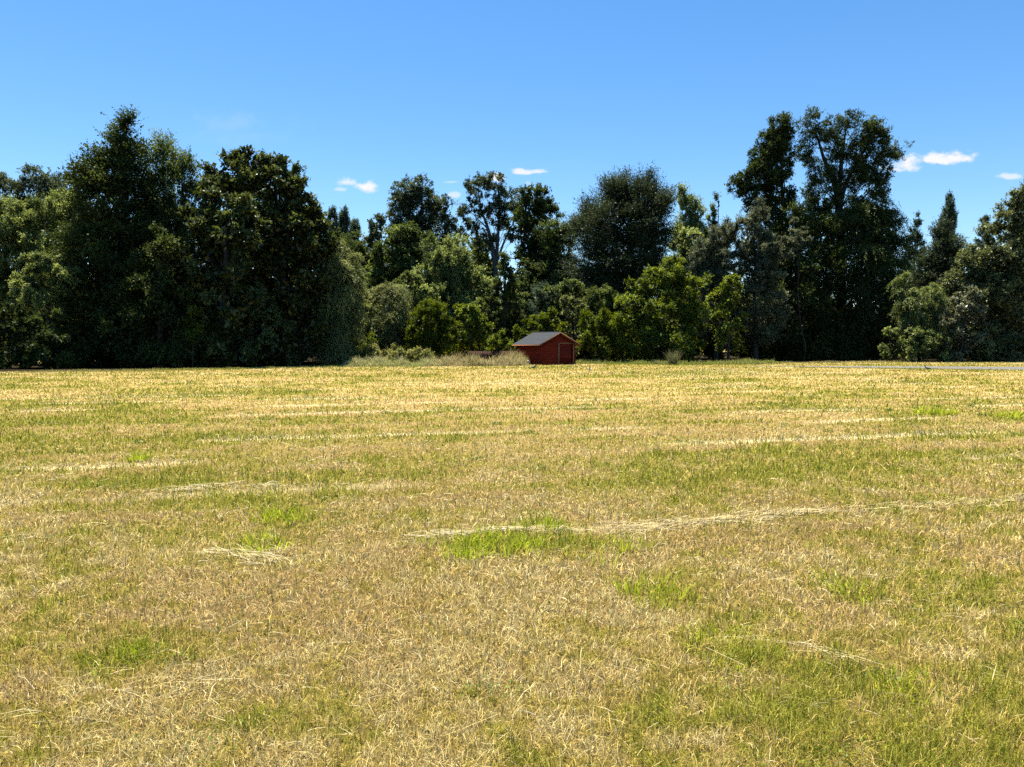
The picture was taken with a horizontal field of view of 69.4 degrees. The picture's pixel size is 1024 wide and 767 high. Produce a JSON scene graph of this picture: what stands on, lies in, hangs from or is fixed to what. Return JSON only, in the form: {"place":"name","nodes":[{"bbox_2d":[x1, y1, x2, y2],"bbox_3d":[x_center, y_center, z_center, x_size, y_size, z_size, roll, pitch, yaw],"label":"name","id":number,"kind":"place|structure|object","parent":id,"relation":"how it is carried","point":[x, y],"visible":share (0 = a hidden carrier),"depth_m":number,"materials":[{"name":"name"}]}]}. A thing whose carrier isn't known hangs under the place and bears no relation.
{"place":"outdoors","nodes":[
{"label":"outdoors","id":0,"kind":"place"},
{"bbox_2d":[433,348,529,365],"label":"tall dry grass","id":1,"kind":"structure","parent":0,"point":[512,359],"depth_m":60.87,"materials":[{"name":"plant"}]},
{"bbox_2d":[0,352,966,371],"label":"woodland floor","id":2,"kind":"structure","parent":0,"point":[35,367],"depth_m":59.15,"materials":[{"name":"soil"}]},
{"bbox_2d":[0,301,83,368],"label":"shrub","id":3,"kind":"object","parent":2,"relation":"on","point":[29,354],"visible":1,"depth_m":53.36,"materials":[{"name":"green plant"}]},
{"bbox_2d":[3,188,87,363],"bbox_3d":[-41.133,-9.752,66.839,7.963,16.269,7.315,-1,3,-18],"label":"willow tree","id":4,"kind":"object","parent":2,"relation":"on","point":[58,209],"visible":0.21,"depth_m":64.93,"materials":[{"name":"green plant"}]},
{"bbox_2d":[7,249,92,359],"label":"tree","id":5,"kind":"object","parent":2,"relation":"on","point":[40,267],"visible":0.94,"depth_m":56.40,"materials":[{"name":"green plant"}]},
{"bbox_2d":[31,104,180,366],"bbox_3d":[-32.945,-12.027,60.464,12.544,21.404,11.576,0,3,0],"label":"evergreen tree","id":6,"kind":"object","parent":2,"relation":"on","point":[95,178],"visible":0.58,"depth_m":58.43,"materials":[{"name":"green plant"}]},
{"bbox_2d":[105,127,198,365],"bbox_3d":[-30.167,-11.490,62.643,9.322,20.136,8.550,0,3,0],"label":"evergreen tree","id":7,"kind":"object","parent":2,"relation":"on","point":[162,151],"visible":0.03,"depth_m":61.23,"materials":[{"name":"green plant"}]},
{"bbox_2d":[92,221,235,367],"bbox_3d":[-27.374,-6.846,57.178,11.820,11.433,6.779,0,3,0],"label":"evergreen tree","id":8,"kind":"object","parent":2,"relation":"on","point":[159,307],"visible":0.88,"depth_m":56.19,"materials":[{"name":"green plant"}]},
{"bbox_2d":[143,142,229,365],"bbox_3d":[-27.033,-10.577,61.462,7.476,18.465,6.644,0,3,0],"label":"evergreen tree","id":9,"kind":"object","parent":2,"relation":"on","point":[185,159],"visible":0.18,"depth_m":60.40,"materials":[{"name":"green plant"}]},
{"bbox_2d":[182,304,203,367],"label":"tree","id":10,"kind":"object","parent":2,"relation":"on","point":[195,328],"visible":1,"depth_m":55.21,"materials":[{"name":"green plant"}]},
{"bbox_2d":[165,182,275,366],"bbox_3d":[-23.041,-8.522,58.054,8.584,14.753,7.558,0,3,0],"label":"chestnut tree","id":11,"kind":"object","parent":2,"relation":"on","point":[229,286],"visible":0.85,"depth_m":57.26,"materials":[{"name":"green plant"}]},
{"bbox_2d":[181,144,302,366],"bbox_3d":[-23.094,-10.515,61.432,11.024,18.483,9.807,0,3,0],"label":"chestnut tree","id":12,"kind":"object","parent":2,"relation":"on","point":[237,162],"visible":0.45,"depth_m":60.34,"materials":[{"name":"green plant"}]},
{"bbox_2d":[248,193,317,343],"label":"evergreen tree","id":13,"kind":"object","parent":2,"relation":"on","point":[294,253],"visible":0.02,"depth_m":66.97,"materials":[{"name":"green plant"}]},
{"bbox_2d":[244,148,341,365],"bbox_3d":[-19.011,-10.487,62.536,8.257,18.243,7.738,-2,4,-39],"label":"chestnut tree","id":14,"kind":"object","parent":2,"relation":"on","point":[304,223],"visible":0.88,"depth_m":61.43,"materials":[{"name":"green plant"}]},
{"bbox_2d":[327,204,339,231],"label":"poplar tree","id":15,"kind":"object","parent":2,"relation":"on","point":[333,213],"visible":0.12,"depth_m":148.06,"materials":[{"name":"green plant"}]},
{"bbox_2d":[300,238,374,364],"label":"willow tree","id":16,"kind":"object","parent":2,"relation":"on","point":[345,272],"visible":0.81,"depth_m":63.38,"materials":[{"name":"green plant"}]},
{"bbox_2d":[337,204,353,257],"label":"poplar tree","id":17,"kind":"object","parent":2,"relation":"on","point":[344,221],"visible":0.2,"depth_m":149.89,"materials":[{"name":"green plant"}]},
{"bbox_2d":[349,216,360,249],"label":"poplar tree","id":18,"kind":"object","parent":2,"relation":"on","point":[355,224],"visible":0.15,"depth_m":152.14,"materials":[{"name":"green plant"}]},
{"bbox_2d":[341,229,375,302],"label":"tree","id":19,"kind":"object","parent":2,"relation":"on","point":[358,246],"visible":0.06,"depth_m":110.31,"materials":[{"name":"green plant"}]},
{"bbox_2d":[343,303,378,349],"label":"shrub","id":20,"kind":"object","parent":2,"relation":"on","point":[365,328],"visible":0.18,"depth_m":69.31,"materials":[{"name":"green plant"}]},
{"bbox_2d":[360,213,393,302],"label":"tree","id":21,"kind":"object","parent":2,"relation":"on","point":[375,234],"visible":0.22,"depth_m":108.44,"materials":[{"name":"green plant"}]},
{"bbox_2d":[357,281,414,362],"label":"willow shrub","id":22,"kind":"object","parent":2,"relation":"on","point":[388,327],"visible":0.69,"depth_m":69.54,"materials":[{"name":"green plant"}]},
{"bbox_2d":[363,218,440,314],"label":"tree","id":23,"kind":"object","parent":2,"relation":"on","point":[401,256],"visible":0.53,"depth_m":86.43,"materials":[{"name":"green plant"}]},
{"bbox_2d":[381,270,440,318],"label":"shrub","id":24,"kind":"object","parent":2,"relation":"on","point":[420,287],"visible":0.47,"depth_m":75.99,"materials":[{"name":"green plant"}]},
{"bbox_2d":[381,172,441,266],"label":"tall tree","id":25,"kind":"object","parent":2,"relation":"on","point":[409,201],"visible":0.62,"depth_m":97.91,"materials":[{"name":"green plant"}]},
{"bbox_2d":[425,193,465,326],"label":"tall tree","id":26,"kind":"object","parent":2,"relation":"on","point":[444,219],"visible":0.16,"depth_m":96.50,"materials":[{"name":"green plant"}]},
{"bbox_2d":[405,231,502,359],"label":"maple tree","id":27,"kind":"object","parent":2,"relation":"on","point":[447,261],"visible":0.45,"depth_m":80.34,"materials":[{"name":"green plant"}]},
{"bbox_2d":[459,231,509,331],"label":"tree","id":28,"kind":"object","parent":2,"relation":"on","point":[477,256],"visible":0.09,"depth_m":101.28,"materials":[{"name":"green plant"}]},
{"bbox_2d":[470,279,507,338],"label":"shrub","id":29,"kind":"object","parent":2,"relation":"on","point":[484,302],"visible":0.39,"depth_m":78.32,"materials":[{"name":"green plant"}]},
{"bbox_2d":[455,170,524,339],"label":"tall tree","id":30,"kind":"object","parent":2,"relation":"on","point":[499,207],"visible":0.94,"depth_m":98.45,"materials":[{"name":"green plant"}]},
{"bbox_2d":[485,249,526,350],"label":"conifer tree","id":31,"kind":"object","parent":2,"relation":"on","point":[506,314],"visible":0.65,"depth_m":76.17,"materials":[{"name":"green plant"}]},
{"bbox_2d":[504,275,529,340],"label":"shrub","id":32,"kind":"object","parent":2,"relation":"on","point":[522,302],"visible":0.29,"depth_m":78.58,"materials":[{"name":"green plant"}]},
{"bbox_2d":[492,182,566,338],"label":"evergreen tree","id":33,"kind":"object","parent":2,"relation":"on","point":[539,207],"visible":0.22,"depth_m":94.26,"materials":[{"name":"green plant"}]},
{"bbox_2d":[497,257,575,324],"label":"tree","id":34,"kind":"object","parent":2,"relation":"on","point":[530,274],"visible":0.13,"depth_m":90.52,"materials":[{"name":"green plant"}]},
{"bbox_2d":[523,281,570,331],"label":"conifer tree","id":35,"kind":"object","parent":2,"relation":"on","point":[544,297],"visible":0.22,"depth_m":78.31,"materials":[{"name":"green plant"}]},
{"bbox_2d":[526,216,579,313],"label":"tree","id":36,"kind":"object","parent":2,"relation":"on","point":[554,244],"visible":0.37,"depth_m":90.61,"materials":[{"name":"green plant"}]},
{"bbox_2d":[103,256,1017,362],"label":"understory","id":37,"kind":"object","parent":2,"relation":"on","point":[708,351],"visible":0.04,"depth_m":85.93,"materials":[{"name":"green plant"}]},
{"bbox_2d":[538,278,587,336],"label":"shrub","id":38,"kind":"object","parent":2,"relation":"on","point":[575,287],"visible":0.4,"depth_m":78.10,"materials":[{"name":"green plant"}]},
{"bbox_2d":[576,283,629,360],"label":"shrub","id":39,"kind":"object","parent":2,"relation":"on","point":[592,292],"visible":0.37,"depth_m":75.86,"materials":[{"name":"green plant"}]},
{"bbox_2d":[554,160,683,360],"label":"cedar tree","id":40,"kind":"object","parent":2,"relation":"on","point":[606,240],"visible":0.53,"depth_m":81.00,"materials":[{"name":"green plant"}]},
{"bbox_2d":[603,252,714,361],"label":"tree","id":41,"kind":"object","parent":2,"relation":"on","point":[656,329],"visible":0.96,"depth_m":70.72,"materials":[{"name":"green plant"}]},
{"bbox_2d":[665,181,712,351],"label":"tree","id":42,"kind":"object","parent":2,"relation":"on","point":[692,219],"visible":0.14,"depth_m":94.43,"materials":[{"name":"green plant"}]},
{"bbox_2d":[667,226,719,356],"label":"tree","id":43,"kind":"object","parent":2,"relation":"on","point":[684,247],"visible":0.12,"depth_m":88.77,"materials":[{"name":"green plant"}]},
{"bbox_2d":[700,189,731,301],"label":"tree","id":44,"kind":"object","parent":2,"relation":"on","point":[713,215],"visible":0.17,"depth_m":95.77,"materials":[{"name":"green plant"}]},
{"bbox_2d":[685,214,752,360],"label":"olive tree","id":45,"kind":"object","parent":2,"relation":"on","point":[712,259],"visible":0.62,"depth_m":78.53,"materials":[{"name":"green plant"}]},
{"bbox_2d":[705,273,748,360],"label":"shrub","id":46,"kind":"object","parent":2,"relation":"on","point":[722,334],"visible":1,"depth_m":72.27,"materials":[{"name":"green plant"}]},
{"bbox_2d":[723,196,793,359],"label":"olive tree","id":47,"kind":"object","parent":2,"relation":"on","point":[755,310],"visible":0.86,"depth_m":77.57,"materials":[{"name":"green plant"}]},
{"bbox_2d":[724,111,799,357],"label":"tall tree","id":48,"kind":"object","parent":2,"relation":"on","point":[774,147],"visible":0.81,"depth_m":86.10,"materials":[{"name":"green plant"}]},
{"bbox_2d":[754,217,812,361],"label":"olive tree","id":49,"kind":"object","parent":2,"relation":"on","point":[795,239],"visible":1,"depth_m":76.32,"materials":[{"name":"green plant"}]},
{"bbox_2d":[738,198,862,360],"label":"evergreen tree","id":50,"kind":"object","parent":2,"relation":"on","point":[807,288],"visible":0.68,"depth_m":82.42,"materials":[{"name":"green plant"}]},
{"bbox_2d":[792,104,914,325],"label":"tall tree","id":51,"kind":"object","parent":2,"relation":"on","point":[834,176],"visible":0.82,"depth_m":86.02,"materials":[{"name":"green plant"}]},
{"bbox_2d":[805,195,925,360],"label":"evergreen tree","id":52,"kind":"object","parent":2,"relation":"on","point":[874,240],"visible":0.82,"depth_m":83.03,"materials":[{"name":"green plant"}]},
{"bbox_2d":[894,210,928,355],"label":"conifer tree","id":53,"kind":"object","parent":2,"relation":"on","point":[918,236],"visible":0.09,"depth_m":106.67,"materials":[{"name":"green plant"}]},
{"bbox_2d":[906,215,976,316],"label":"conifer tree","id":54,"kind":"object","parent":2,"relation":"on","point":[936,261],"visible":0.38,"depth_m":102.39,"materials":[{"name":"green plant"}]},
{"bbox_2d":[933,189,963,273],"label":"poplar tree","id":55,"kind":"object","parent":2,"relation":"on","point":[949,212],"visible":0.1,"depth_m":137.97,"materials":[{"name":"green plant"}]},
{"bbox_2d":[936,184,1023,361],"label":"flowering tree","id":56,"kind":"object","parent":2,"relation":"on","point":[1002,290],"visible":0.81,"depth_m":76.38,"materials":[{"name":"green plant"}]},
{"bbox_2d":[973,214,997,287],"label":"conifer tree","id":57,"kind":"object","parent":2,"relation":"on","point":[982,219],"visible":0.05,"depth_m":115.01,"materials":[{"name":"green plant"}]},
{"bbox_2d":[0,351,1023,766],"bbox_3d":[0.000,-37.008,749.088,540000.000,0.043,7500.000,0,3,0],"label":"ground","id":58,"kind":"structure","parent":0,"point":[448,577],"depth_m":5.64,"materials":[{"name":"plant"}]},
{"bbox_2d":[0,171,28,264],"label":"tree","id":59,"kind":"object","parent":58,"relation":"on","point":[14,185],"visible":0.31,"depth_m":90.45,"materials":[{"name":"green plant"}]},
{"bbox_2d":[0,194,46,363],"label":"willow tree","id":60,"kind":"object","parent":58,"relation":"on","point":[7,228],"visible":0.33,"depth_m":64.40,"materials":[{"name":"green plant"}]},
{"bbox_2d":[9,162,68,237],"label":"tree","id":61,"kind":"object","parent":58,"relation":"on","point":[41,181],"visible":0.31,"depth_m":91.89,"materials":[{"name":"green plant"}]},
{"bbox_2d":[70,629,167,683],"bbox_3d":[-2.104,1.443,4.001,0.465,0.130,0.675,-2,4,-37],"label":"grass tuft","id":62,"kind":"object","parent":58,"relation":"on","point":[133,650],"visible":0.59,"depth_m":4.00,"materials":[{"name":"plant"}]},
{"bbox_2d":[0,634,254,763],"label":"hay row","id":63,"kind":"object","parent":58,"relation":"on","point":[113,694],"visible":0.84,"depth_m":3.59,"materials":[{"name":"plant"}]},
{"bbox_2d":[123,451,155,463],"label":"grass tuft","id":64,"kind":"object","parent":58,"relation":"on","point":[138,456],"visible":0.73,"depth_m":10.85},
{"bbox_2d":[3,365,337,372],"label":"grass verge","id":65,"kind":"object","parent":58,"relation":"on","point":[99,370],"depth_m":49.82,"materials":[{"name":"plant"}]},
{"bbox_2d":[153,480,283,493],"bbox_3d":[-3.406,1.204,8.713,1.582,0.082,0.638,-1,3,-10],"label":"hay row","id":66,"kind":"object","parent":58,"relation":"on","point":[189,487],"visible":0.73,"depth_m":8.74,"materials":[{"name":"plant"}]},
{"bbox_2d":[189,543,294,564],"bbox_3d":[-2.130,1.362,5.947,1.137,0.059,0.447,2,3,28],"label":"hay row","id":67,"kind":"object","parent":58,"relation":"on","point":[248,554],"visible":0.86,"depth_m":5.94,"materials":[{"name":"plant"}]},
{"bbox_2d":[225,523,301,558],"bbox_3d":[-2.067,1.298,6.227,0.661,0.177,0.838,-1,3,-20],"label":"grass tuft","id":68,"kind":"object","parent":58,"relation":"on","point":[264,538],"visible":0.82,"depth_m":6.21,"materials":[{"name":"plant"}]},
{"bbox_2d":[247,501,320,524],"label":"grass tuft","id":69,"kind":"object","parent":58,"relation":"on","point":[283,514],"visible":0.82,"depth_m":7.21,"materials":[{"name":"plant"}]},
{"bbox_2d":[355,342,382,359],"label":"weed clump","id":70,"kind":"object","parent":58,"relation":"on","point":[369,348],"visible":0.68,"depth_m":64.11,"materials":[{"name":"green plant"}]},
{"bbox_2d":[338,352,439,366],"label":"tall weeds","id":71,"kind":"object","parent":58,"relation":"on","point":[376,361],"visible":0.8,"depth_m":59.94,"materials":[{"name":"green plant"}]},
{"bbox_2d":[381,343,408,362],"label":"weed clump","id":72,"kind":"object","parent":58,"relation":"on","point":[389,354],"visible":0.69,"depth_m":63.97,"materials":[{"name":"green plant"}]},
{"bbox_2d":[404,345,437,361],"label":"weed clump","id":73,"kind":"object","parent":58,"relation":"on","point":[410,354],"visible":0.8,"depth_m":63.97,"materials":[{"name":"green plant"}]},
{"bbox_2d":[400,297,466,357],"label":"shrub","id":74,"kind":"object","parent":58,"relation":"on","point":[418,329],"visible":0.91,"depth_m":67.89,"materials":[{"name":"green plant"}]},
{"bbox_2d":[440,536,494,560],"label":"grass tuft","id":75,"kind":"object","parent":58,"relation":"on","point":[463,551],"visible":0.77,"depth_m":5.92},
{"bbox_2d":[451,303,501,354],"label":"shrub","id":76,"kind":"object","parent":58,"relation":"on","point":[468,315],"visible":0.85,"depth_m":71.01,"materials":[{"name":"green plant"}]},
{"bbox_2d":[468,351,517,361],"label":"plank fence","id":77,"kind":"object","parent":58,"relation":"on","point":[485,353],"visible":0.36,"depth_m":68.77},
{"bbox_2d":[394,523,598,540],"bbox_3d":[-0.178,1.309,6.601,1.964,0.085,0.480,-1,3,-11],"label":"hay row","id":78,"kind":"object","parent":58,"relation":"on","point":[454,531],"visible":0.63,"depth_m":6.64,"materials":[{"name":"plant"}]},
{"bbox_2d":[480,328,515,351],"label":"shrub","id":79,"kind":"object","parent":58,"relation":"on","point":[494,341],"visible":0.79,"depth_m":69.73,"materials":[{"name":"green plant"}]},
{"bbox_2d":[413,518,593,563],"bbox_3d":[-0.115,1.290,6.274,1.159,0.179,1.474,3,4,43],"label":"grass tuft","id":80,"kind":"object","parent":58,"relation":"on","point":[515,541],"visible":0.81,"depth_m":6.17,"materials":[{"name":"plant"}]},
{"bbox_2d":[0,366,1023,766],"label":"straw","id":81,"kind":"object","parent":58,"relation":"on","point":[498,576],"visible":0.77,"depth_m":5.08,"materials":[{"name":"plant"}]},
{"bbox_2d":[511,306,567,340],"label":"shrub","id":82,"kind":"object","parent":58,"relation":"on","point":[545,325],"visible":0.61,"depth_m":69.98,"materials":[{"name":"green plant"}]},
{"bbox_2d":[506,506,572,533],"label":"grass tuft","id":83,"kind":"object","parent":58,"relation":"on","point":[549,519],"visible":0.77,"depth_m":6.84,"materials":[{"name":"plant"}]},
{"bbox_2d":[512,331,581,364],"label":"red shed","id":84,"kind":"structure","parent":58,"relation":"on","point":[548,348],"depth_m":65.27,"materials":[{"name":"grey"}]},
{"bbox_2d":[559,344,570,363],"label":"door","id":85,"kind":"structure","parent":84,"relation":"in","point":[564,349],"depth_m":65.44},
{"bbox_2d":[560,294,594,359],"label":"shrub","id":86,"kind":"object","parent":58,"relation":"on","point":[570,318],"visible":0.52,"depth_m":72.77,"materials":[{"name":"green plant"}]},
{"bbox_2d":[576,307,623,359],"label":"shrub","id":87,"kind":"object","parent":58,"relation":"on","point":[604,326],"visible":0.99,"depth_m":69.75,"materials":[{"name":"green plant"}]},
{"bbox_2d":[560,531,657,565],"bbox_3d":[0.850,1.324,6.118,0.999,0.148,0.721,-2,4,-37],"label":"grass tuft","id":88,"kind":"object","parent":58,"relation":"on","point":[622,544],"visible":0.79,"depth_m":6.13,"materials":[{"name":"plant"}]},
{"bbox_2d":[599,562,703,612],"bbox_3d":[0.932,1.354,5.052,0.659,0.197,0.744,0,3,0],"label":"grass tuft","id":89,"kind":"object","parent":58,"relation":"on","point":[645,574],"visible":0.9,"depth_m":5.06,"materials":[{"name":"plant"}]},
{"bbox_2d":[664,348,683,364],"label":"grass clump","id":90,"kind":"object","parent":58,"relation":"on","point":[672,359],"visible":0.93,"depth_m":63.97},
{"bbox_2d":[576,357,780,364],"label":"grass verge","id":91,"kind":"object","parent":58,"relation":"on","point":[747,361],"depth_m":66.60,"materials":[{"name":"plant"}]},
{"bbox_2d":[591,505,840,535],"bbox_3d":[1.999,1.286,7.248,2.737,0.107,0.918,-1,3,-17],"label":"hay row","id":92,"kind":"object","parent":58,"relation":"on","point":[722,516],"visible":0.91,"depth_m":7.11,"materials":[{"name":"plant"}]},
{"bbox_2d":[660,611,791,678],"bbox_3d":[1.171,1.424,4.188,0.636,0.138,0.861,-2,3,-32],"label":"grass tuft","id":93,"kind":"object","parent":58,"relation":"on","point":[701,638],"visible":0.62,"depth_m":4.19,"materials":[{"name":"plant"}]},
{"bbox_2d":[728,628,889,669],"bbox_3d":[1.654,1.458,4.174,0.965,0.070,0.397,1,3,25],"label":"hay row","id":94,"kind":"object","parent":58,"relation":"on","point":[810,646],"visible":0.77,"depth_m":4.12,"materials":[{"name":"plant"}]},
{"bbox_2d":[806,563,880,609],"bbox_3d":[2.285,1.359,5.057,0.530,0.195,0.758,0,3,0],"label":"grass tuft","id":95,"kind":"object","parent":58,"relation":"on","point":[838,579],"visible":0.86,"depth_m":5.07,"materials":[{"name":"plant"}]},
{"bbox_2d":[778,360,1002,362],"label":"grass verge","id":96,"kind":"object","parent":58,"relation":"on","point":[783,361],"depth_m":75.04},
{"bbox_2d":[877,326,906,360],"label":"shrub","id":97,"kind":"object","parent":58,"relation":"on","point":[892,332],"visible":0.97,"depth_m":75.63,"materials":[{"name":"green plant"}]},
{"bbox_2d":[860,654,956,705],"bbox_3d":[1.955,1.467,3.680,0.455,0.125,0.458,2,3,28],"label":"grass tuft","id":98,"kind":"object","parent":58,"relation":"on","point":[898,683],"visible":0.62,"depth_m":3.68,"materials":[{"name":"plant"}]},
{"bbox_2d":[884,270,954,361],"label":"shrub","id":99,"kind":"object","parent":58,"relation":"on","point":[913,309],"visible":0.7,"depth_m":75.84,"materials":[{"name":"green plant"}]},
{"bbox_2d":[816,492,1022,513],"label":"hay row","id":100,"kind":"object","parent":58,"relation":"on","point":[925,503],"visible":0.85,"depth_m":7.70,"materials":[{"name":"plant"}]},
{"bbox_2d":[897,325,951,361],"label":"shrub","id":101,"kind":"object","parent":58,"relation":"on","point":[913,347],"visible":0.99,"depth_m":74.06,"materials":[{"name":"green plant"}]},
{"bbox_2d":[909,404,959,415],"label":"grass tuft","id":102,"kind":"object","parent":58,"relation":"on","point":[919,410],"visible":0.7,"depth_m":18.13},
{"bbox_2d":[930,285,990,361],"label":"flowering shrub","id":103,"kind":"object","parent":58,"relation":"on","point":[965,308],"visible":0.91,"depth_m":74.92,"materials":[{"name":"green plant"}]},
{"bbox_2d":[993,409,1023,419],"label":"grass tuft","id":104,"kind":"object","parent":58,"relation":"on","point":[1011,414],"visible":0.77,"depth_m":17.34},
{"bbox_2d":[0,401,1023,766],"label":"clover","id":105,"kind":"object","parent":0,"point":[570,539],"visible":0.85,"depth_m":7.43,"materials":[{"name":"green plant"}]},
{"bbox_2d":[0,0,1023,345],"label":"sky","id":106,"kind":"structure","parent":0,"point":[367,95],"materials":[{"name":"blue"}]},
{"bbox_2d":[783,366,1023,369],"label":"gravel road","id":107,"kind":"structure","parent":0,"point":[1014,368],"depth_m":56.28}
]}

